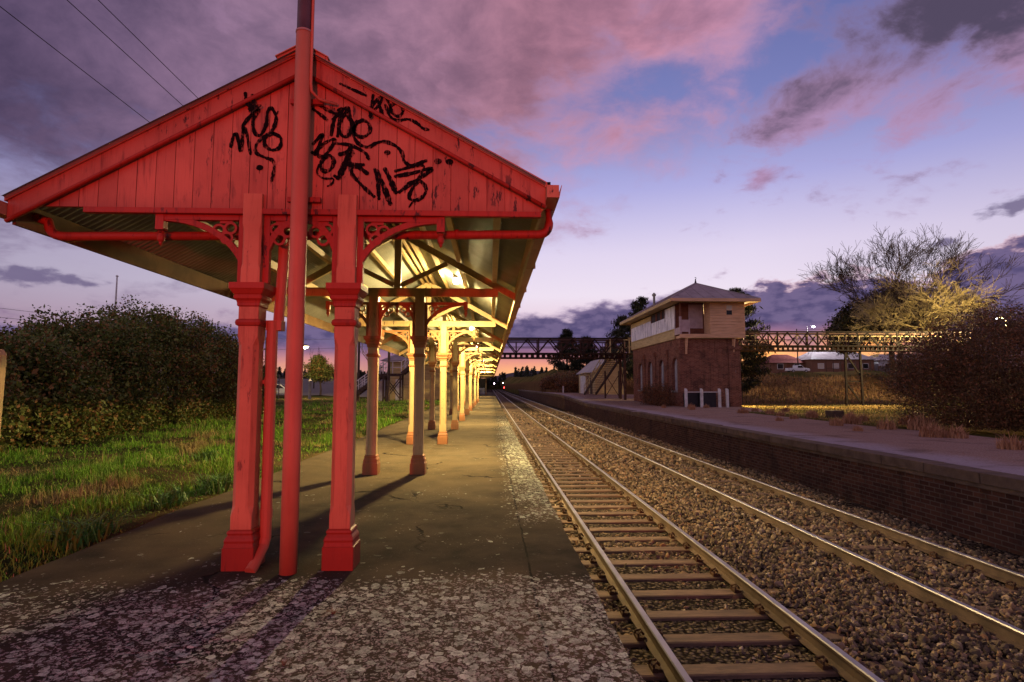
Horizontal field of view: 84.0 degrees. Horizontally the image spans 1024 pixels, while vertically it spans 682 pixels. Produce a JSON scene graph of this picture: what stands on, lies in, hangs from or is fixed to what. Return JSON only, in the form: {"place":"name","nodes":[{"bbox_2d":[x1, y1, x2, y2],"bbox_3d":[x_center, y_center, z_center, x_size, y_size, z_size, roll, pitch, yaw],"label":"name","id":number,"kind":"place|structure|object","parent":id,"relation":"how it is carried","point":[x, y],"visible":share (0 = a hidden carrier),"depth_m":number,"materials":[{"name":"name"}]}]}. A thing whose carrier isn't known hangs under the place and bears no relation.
{"place":"outdoors","nodes":[
{"label":"outdoors","id":0,"kind":"place"},
{"bbox_2d":[0,378,486,581],"bbox_3d":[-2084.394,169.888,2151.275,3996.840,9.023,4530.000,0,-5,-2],"label":"ground","id":1,"kind":"structure","parent":0,"point":[137,522],"depth_m":9.32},
{"bbox_2d":[0,349,6,431],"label":"fence post","id":2,"kind":"object","parent":1,"relation":"on","point":[3,357],"visible":1,"depth_m":5.83,"materials":[{"name":"beige paint"}]},
{"bbox_2d":[0,350,55,453],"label":"hedge bush","id":3,"kind":"object","parent":1,"relation":"on","point":[9,412],"visible":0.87,"depth_m":11.96,"materials":[{"name":"green plant"}]},
{"bbox_2d":[0,318,124,447],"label":"hedge bush","id":4,"kind":"object","parent":1,"relation":"on","point":[66,419],"visible":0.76,"depth_m":13.90,"materials":[{"name":"green plant"}]},
{"bbox_2d":[22,503,143,554],"bbox_3d":[-3.872,1.700,5.250,0.925,0.324,0.951,-4,-6,42],"label":"strap plant","id":5,"kind":"object","parent":1,"relation":"on","point":[78,535],"visible":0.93,"depth_m":5.16,"materials":[{"name":"green plant"}]},
{"bbox_2d":[4,303,179,436],"bbox_3d":[-13.174,0.804,17.029,5.370,4.088,5.179,0,-5,-2],"label":"hedge bush","id":6,"kind":"object","parent":1,"relation":"on","point":[134,354],"visible":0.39,"depth_m":16.86,"materials":[{"name":"green plant"}]},
{"bbox_2d":[114,275,118,309],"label":"flagpole","id":7,"kind":"object","parent":1,"relation":"on","point":[117,276],"visible":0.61,"depth_m":43.29,"materials":[{"name":"grey metal"}]},
{"bbox_2d":[74,294,229,429],"bbox_3d":[-13.245,0.754,20.245,5.722,4.673,5.397,0,-5,-2],"label":"hedge bush","id":8,"kind":"object","parent":1,"relation":"on","point":[169,334],"visible":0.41,"depth_m":20.14,"materials":[{"name":"green plant"}]},
{"bbox_2d":[132,480,204,509],"bbox_3d":[-3.974,1.808,6.664,0.842,0.334,0.974,-1,-5,15],"label":"strap plant","id":9,"kind":"object","parent":1,"relation":"on","point":[172,496],"visible":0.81,"depth_m":6.57,"materials":[{"name":"green plant"}]},
{"bbox_2d":[147,311,238,422],"bbox_3d":[-13.554,1.026,23.669,5.272,4.684,5.414,2,-5,-21],"label":"hedge bush","id":10,"kind":"object","parent":1,"relation":"on","point":[223,348],"visible":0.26,"depth_m":23.30,"materials":[{"name":"green plant"}]},
{"bbox_2d":[186,444,218,462],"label":"strap plant","id":11,"kind":"object","parent":1,"relation":"on","point":[207,453],"visible":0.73,"depth_m":10.84,"materials":[{"name":"green plant"}]},
{"bbox_2d":[190,470,233,494],"bbox_3d":[-4.031,1.898,7.745,0.685,0.327,1.152,2,-5,-26],"label":"strap plant","id":12,"kind":"object","parent":1,"relation":"on","point":[209,484],"visible":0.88,"depth_m":7.66,"materials":[{"name":"green plant"}]},
{"bbox_2d":[201,340,278,417],"bbox_3d":[-13.468,1.755,27.162,4.506,3.814,4.676,0,-5,-2],"label":"hedge bush","id":13,"kind":"object","parent":1,"relation":"on","point":[263,391],"visible":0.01,"depth_m":26.25,"materials":[{"name":"green plant"}]},
{"bbox_2d":[276,384,284,393],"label":"parked car","id":14,"kind":"object","parent":1,"relation":"on","point":[281,388],"visible":0.05,"depth_m":63.90,"materials":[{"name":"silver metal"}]},
{"bbox_2d":[308,380,311,398],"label":"gate post","id":15,"kind":"object","parent":1,"relation":"on","point":[309,391],"visible":0.88,"depth_m":60.39,"materials":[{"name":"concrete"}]},
{"bbox_2d":[303,354,333,395],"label":"tree","id":16,"kind":"object","parent":1,"relation":"on","point":[320,369],"visible":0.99,"depth_m":70.47,"materials":[{"name":"green plant"}]},
{"bbox_2d":[0,392,644,681],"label":"platform","id":17,"kind":"structure","parent":1,"relation":"on","point":[470,567],"depth_m":3.77,"materials":[{"name":"concrete"}]},
{"bbox_2d":[0,45,561,572],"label":"platform awning","id":18,"kind":"object","parent":17,"relation":"on","point":[412,213],"visible":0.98,"depth_m":4.58,"materials":[{"name":"paint"}]},
{"bbox_2d":[453,276,458,283],"bbox_3d":[-1.157,-1.258,11.701,0.110,0.127,0.320,0,-5,-2],"label":"awning lamp","id":19,"kind":"object","parent":18,"relation":"attached to","point":[455,279],"visible":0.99,"depth_m":11.55,"materials":[{"name":"white glass"}]},
{"bbox_2d":[279,0,336,575],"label":"mast","id":20,"kind":"object","parent":17,"relation":"on","point":[302,102],"visible":0.97,"depth_m":4.33,"materials":[{"name":"metal"}]},
{"bbox_2d":[322,603,346,614],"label":"weed","id":21,"kind":"object","parent":17,"relation":"on","point":[335,611],"visible":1,"depth_m":3.46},
{"bbox_2d":[479,388,484,393],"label":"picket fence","id":22,"kind":"object","parent":17,"relation":"on","point":[481,390],"visible":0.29,"depth_m":98.40,"materials":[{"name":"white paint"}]},
{"bbox_2d":[356,342,359,401],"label":"utility pole","id":23,"kind":"object","parent":1,"relation":"on","point":[358,377],"visible":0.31,"depth_m":52.96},
{"bbox_2d":[360,343,392,370],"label":"winter tree","id":24,"kind":"object","parent":1,"relation":"on","point":[366,357],"visible":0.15,"depth_m":65.39,"materials":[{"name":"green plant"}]},
{"bbox_2d":[378,381,381,400],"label":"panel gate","id":25,"kind":"structure","parent":1,"relation":"on","point":[380,390],"depth_m":54.26,"materials":[{"name":"white paint"}]},
{"bbox_2d":[387,352,389,401],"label":"utility pole","id":26,"kind":"object","parent":1,"relation":"on","point":[388,383],"visible":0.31,"depth_m":51.60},
{"bbox_2d":[380,354,449,400],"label":"station hut","id":27,"kind":"object","parent":1,"relation":"on","point":[393,379],"visible":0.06,"depth_m":56.51,"materials":[{"name":"paint"}]},
{"bbox_2d":[395,379,403,399],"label":"door","id":28,"kind":"structure","parent":27,"relation":"in","point":[397,387],"depth_m":56.34,"materials":[{"name":"white paint"}]},
{"bbox_2d":[277,362,748,384],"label":"wood","id":29,"kind":"object","parent":1,"relation":"on","point":[502,377],"visible":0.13,"depth_m":447.14,"materials":[{"name":"wood"}]},
{"bbox_2d":[168,379,384,396],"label":"road","id":30,"kind":"structure","parent":0,"point":[328,388],"depth_m":90.97,"materials":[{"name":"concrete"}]},
{"bbox_2d":[486,385,500,389],"bbox_3d":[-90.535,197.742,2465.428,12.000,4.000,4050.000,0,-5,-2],"label":"ground","id":31,"kind":"structure","parent":0,"point":[493,387],"depth_m":448.28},
{"bbox_2d":[0,0,1023,376],"label":"sky","id":32,"kind":"structure","parent":0,"point":[723,144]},
{"bbox_2d":[160,370,1000,379],"bbox_3d":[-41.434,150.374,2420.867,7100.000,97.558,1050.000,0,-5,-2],"label":"hills","id":33,"kind":"structure","parent":0,"point":[509,374],"depth_m":2333.02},
{"bbox_2d":[484,390,1023,681],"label":"trackbed","id":34,"kind":"structure","parent":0,"point":[690,655],"depth_m":6.54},
{"bbox_2d":[496,390,1023,681],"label":"ballast","id":35,"kind":"structure","parent":34,"relation":"on","point":[523,406],"depth_m":6.37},
{"bbox_2d":[494,392,885,681],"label":"railway track","id":36,"kind":"structure","parent":35,"relation":"on","point":[834,660],"depth_m":6.76,"materials":[{"name":"metal"}]},
{"bbox_2d":[499,390,1023,670],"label":"railway track","id":37,"kind":"structure","parent":35,"relation":"on","point":[999,629],"depth_m":8.59,"materials":[{"name":"metal"}]},
{"bbox_2d":[503,410,1023,681],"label":"ballast stones","id":38,"kind":"object","parent":35,"relation":"on","point":[912,629],"visible":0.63,"depth_m":7.93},
{"bbox_2d":[519,390,1023,555],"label":"platform wall","id":39,"kind":"structure","parent":34,"relation":"on","point":[984,506],"depth_m":11.86,"materials":[{"name":"brick"}]},
{"bbox_2d":[500,369,1023,440],"bbox_3d":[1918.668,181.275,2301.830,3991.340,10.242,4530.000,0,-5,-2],"label":"field","id":40,"kind":"structure","parent":0,"point":[512,384],"depth_m":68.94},
{"bbox_2d":[539,374,562,391],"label":"mound bush","id":41,"kind":"object","parent":40,"relation":"on","point":[546,382],"visible":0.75,"depth_m":90.88,"materials":[{"name":"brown plant"}]},
{"bbox_2d":[546,328,579,370],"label":"pine tree","id":42,"kind":"object","parent":40,"relation":"on","point":[559,364],"visible":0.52,"depth_m":127.95,"materials":[{"name":"green plant"}]},
{"bbox_2d":[554,370,579,392],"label":"mound bush","id":43,"kind":"object","parent":40,"relation":"on","point":[571,382],"visible":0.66,"depth_m":83.54,"materials":[{"name":"brown plant"}]},
{"bbox_2d":[572,335,598,370],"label":"pine tree","id":44,"kind":"object","parent":40,"relation":"on","point":[590,349],"visible":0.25,"depth_m":133.34,"materials":[{"name":"green plant"}]},
{"bbox_2d":[597,341,621,361],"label":"pine tree","id":45,"kind":"object","parent":40,"relation":"on","point":[608,347],"visible":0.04,"depth_m":126.26,"materials":[{"name":"green plant"}]},
{"bbox_2d":[598,314,632,375],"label":"pine tree","id":46,"kind":"object","parent":40,"relation":"on","point":[617,333],"visible":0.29,"depth_m":84.23,"materials":[{"name":"green plant"}]},
{"bbox_2d":[620,296,648,379],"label":"pine tree","id":47,"kind":"object","parent":40,"relation":"on","point":[639,303],"visible":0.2,"depth_m":76.63,"materials":[{"name":"green plant"}]},
{"bbox_2d":[638,381,676,405],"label":"dark shrub","id":48,"kind":"object","parent":40,"relation":"on","point":[653,391],"visible":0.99,"depth_m":40.83,"materials":[{"name":"brown plant"}]},
{"bbox_2d":[356,331,962,405],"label":"footbridge","id":49,"kind":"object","parent":40,"relation":"on","point":[382,376],"visible":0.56,"depth_m":54.52,"materials":[{"name":"metal"}]},
{"bbox_2d":[620,277,760,406],"bbox_3d":[13.476,0.572,45.689,6.207,10.079,15.164,0,-5,-2],"label":"signal box","id":50,"kind":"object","parent":40,"relation":"on","point":[688,337],"visible":0.92,"depth_m":39.28,"materials":[{"name":"brick"}]},
{"bbox_2d":[638,365,642,390],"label":"arched window","id":51,"kind":"structure","parent":50,"relation":"in","point":[641,365],"depth_m":49.95,"materials":[{"name":"glass"}]},
{"bbox_2d":[650,364,652,386],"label":"arched window","id":52,"kind":"structure","parent":50,"relation":"in","point":[651,379],"depth_m":46.86,"materials":[{"name":"glass"}]},
{"bbox_2d":[651,314,656,322],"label":"window","id":53,"kind":"structure","parent":50,"relation":"in","point":[653,318],"depth_m":45.32,"materials":[{"name":"black glass"}]},
{"bbox_2d":[656,312,661,320],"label":"window","id":54,"kind":"structure","parent":50,"relation":"in","point":[658,316],"depth_m":43.97,"materials":[{"name":"black glass"}]},
{"bbox_2d":[661,361,664,390],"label":"arched window","id":55,"kind":"structure","parent":50,"relation":"in","point":[662,367],"depth_m":43.86,"materials":[{"name":"glass"}]},
{"bbox_2d":[661,310,664,318],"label":"window","id":56,"kind":"structure","parent":50,"relation":"in","point":[662,312],"depth_m":42.82,"materials":[{"name":"black glass"}]},
{"bbox_2d":[671,359,677,391],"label":"arched window","id":57,"kind":"structure","parent":50,"relation":"in","point":[676,376],"depth_m":40.56,"materials":[{"name":"glass"}]},
{"bbox_2d":[725,304,732,315],"bbox_3d":[14.918,-2.132,39.090,0.500,0.780,0.034,0,-5,-2],"label":"window","id":58,"kind":"structure","parent":50,"relation":"in","point":[728,307],"depth_m":39.08,"materials":[{"name":"paint"}]},
{"bbox_2d":[539,354,948,399],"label":"scrub","id":59,"kind":"object","parent":40,"relation":"on","point":[564,373],"visible":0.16,"depth_m":71.04,"materials":[{"name":"green plant"}]},
{"bbox_2d":[729,287,781,403],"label":"pine tree","id":60,"kind":"object","parent":40,"relation":"on","point":[753,361],"visible":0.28,"depth_m":59.58,"materials":[{"name":"green plant"}]},
{"bbox_2d":[765,407,774,413],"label":"grass tuft","id":61,"kind":"object","parent":40,"relation":"on","point":[769,412],"visible":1,"depth_m":28.43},
{"bbox_2d":[759,355,805,372],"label":"house","id":62,"kind":"structure","parent":40,"relation":"on","point":[777,363],"depth_m":136.68,"materials":[{"name":"brick"}]},
{"bbox_2d":[777,364,783,368],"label":"window","id":63,"kind":"structure","parent":62,"relation":"in","point":[779,366],"depth_m":136.39,"materials":[{"name":"black glass"}]},
{"bbox_2d":[781,406,789,411],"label":"grass tuft","id":64,"kind":"object","parent":40,"relation":"on","point":[785,410],"visible":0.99,"depth_m":30.77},
{"bbox_2d":[785,365,809,371],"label":"ute","id":65,"kind":"object","parent":40,"relation":"on","point":[798,368],"visible":0.77,"depth_m":128.12,"materials":[{"name":"white paint"}]},
{"bbox_2d":[806,410,819,417],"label":"grass tuft","id":66,"kind":"object","parent":40,"relation":"on","point":[811,415],"visible":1,"depth_m":25.05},
{"bbox_2d":[825,410,843,418],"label":"concrete block","id":67,"kind":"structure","parent":40,"relation":"on","point":[832,413],"depth_m":29.37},
{"bbox_2d":[796,352,875,371],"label":"house","id":68,"kind":"structure","parent":40,"relation":"on","point":[823,362],"depth_m":134.10,"materials":[{"name":"brick"}]},
{"bbox_2d":[818,363,823,368],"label":"window","id":69,"kind":"structure","parent":68,"relation":"in","point":[820,365],"depth_m":133.72,"materials":[{"name":"white glass"}]},
{"bbox_2d":[834,363,838,368],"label":"window","id":70,"kind":"structure","parent":68,"relation":"in","point":[836,365],"depth_m":133.85,"materials":[{"name":"white glass"}]},
{"bbox_2d":[862,363,868,368],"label":"window","id":71,"kind":"structure","parent":68,"relation":"in","point":[866,366],"depth_m":134.14,"materials":[{"name":"black glass"}]},
{"bbox_2d":[856,412,868,420],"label":"grass tuft","id":72,"kind":"object","parent":40,"relation":"on","point":[866,418],"visible":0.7,"depth_m":22.67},
{"bbox_2d":[821,280,953,375],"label":"gum tree","id":73,"kind":"object","parent":40,"relation":"on","point":[841,320],"visible":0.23,"depth_m":77.21,"materials":[{"name":"green plant"}]},
{"bbox_2d":[869,354,925,370],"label":"house","id":74,"kind":"structure","parent":40,"relation":"on","point":[877,363],"depth_m":137.18,"materials":[{"name":"metal"}]},
{"bbox_2d":[896,412,919,424],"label":"grass tuft","id":75,"kind":"object","parent":40,"relation":"on","point":[899,421],"visible":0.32,"depth_m":20.58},
{"bbox_2d":[799,223,1023,390],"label":"bare tree","id":76,"kind":"object","parent":40,"relation":"on","point":[912,257],"visible":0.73,"depth_m":69.45,"materials":[{"name":"brown plant"}]},
{"bbox_2d":[849,258,1012,402],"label":"bare tree","id":77,"kind":"object","parent":40,"relation":"on","point":[943,294],"visible":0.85,"depth_m":63.78,"materials":[{"name":"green plant"}]},
{"bbox_2d":[868,294,1023,432],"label":"dark shrub","id":78,"kind":"object","parent":40,"relation":"on","point":[982,405],"visible":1,"depth_m":18.33,"materials":[{"name":"brown plant"}]},
{"bbox_2d":[528,390,1023,475],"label":"opposite platform","id":79,"kind":"structure","parent":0,"point":[980,452],"depth_m":16.02,"materials":[{"name":"asphalt"},{"name":"concrete"}]},
{"bbox_2d":[576,359,627,394],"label":"shed","id":80,"kind":"structure","parent":79,"relation":"on","point":[585,372],"depth_m":66.44,"materials":[{"name":"paint"}]},
{"bbox_2d":[580,376,585,393],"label":"door","id":81,"kind":"structure","parent":80,"relation":"in","point":[582,378],"depth_m":74.84,"materials":[{"name":"white paint"}]},
{"bbox_2d":[684,388,728,406],"bbox_3d":[12.915,3.794,37.732,2.930,1.290,0.140,0,-5,-2],"label":"rail barrier","id":82,"kind":"object","parent":79,"relation":"on","point":[701,397],"visible":0.89,"depth_m":37.70,"materials":[{"name":"white paint"}]},
{"bbox_2d":[737,407,749,412],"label":"grass tuft","id":83,"kind":"object","parent":79,"relation":"on","point":[743,411],"visible":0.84,"depth_m":29.16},
{"bbox_2d":[789,414,798,418],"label":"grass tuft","id":84,"kind":"object","parent":79,"relation":"on","point":[792,416],"visible":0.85,"depth_m":24.13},
{"bbox_2d":[829,417,845,425],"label":"grass tuft","id":85,"kind":"object","parent":79,"relation":"on","point":[835,422],"visible":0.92,"depth_m":19.99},
{"bbox_2d":[836,413,864,423],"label":"grass tuft","id":86,"kind":"object","parent":79,"relation":"on","point":[849,419],"visible":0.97,"depth_m":21.04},
{"bbox_2d":[852,425,862,430],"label":"grass tuft","id":87,"kind":"object","parent":79,"relation":"on","point":[856,428],"visible":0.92,"depth_m":17.61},
{"bbox_2d":[874,414,896,429],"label":"grass tuft","id":88,"kind":"object","parent":79,"relation":"on","point":[886,425],"visible":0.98,"depth_m":18.31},
{"bbox_2d":[902,411,943,429],"bbox_3d":[13.301,2.502,18.357,1.268,0.705,1.030,-4,-6,44],"label":"grass tuft","id":89,"kind":"object","parent":79,"relation":"on","point":[916,424],"visible":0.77,"depth_m":18.29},
{"bbox_2d":[915,420,945,437],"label":"grass tuft","id":90,"kind":"object","parent":79,"relation":"on","point":[933,431],"visible":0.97,"depth_m":15.50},
{"bbox_2d":[940,421,970,438],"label":"grass tuft","id":91,"kind":"object","parent":79,"relation":"on","point":[959,434],"visible":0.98,"depth_m":15.24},
{"bbox_2d":[994,432,1023,449],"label":"grass tuft","id":92,"kind":"object","parent":79,"relation":"on","point":[1014,444],"visible":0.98,"depth_m":12.50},
{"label":"utility pole","id":93,"kind":"object","parent":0,"visible":0},
{"bbox_2d":[0,6,148,121],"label":"power line","id":94,"kind":"object","parent":93,"relation":"attached to","point":[70,61],"visible":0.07,"depth_m":13.37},
{"bbox_2d":[67,0,182,105],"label":"power line","id":95,"kind":"object","parent":93,"relation":"attached to","point":[122,50],"visible":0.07,"depth_m":12.95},
{"bbox_2d":[98,0,197,97],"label":"power line","id":96,"kind":"object","parent":93,"relation":"attached to","point":[143,44],"depth_m":12.74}
]}

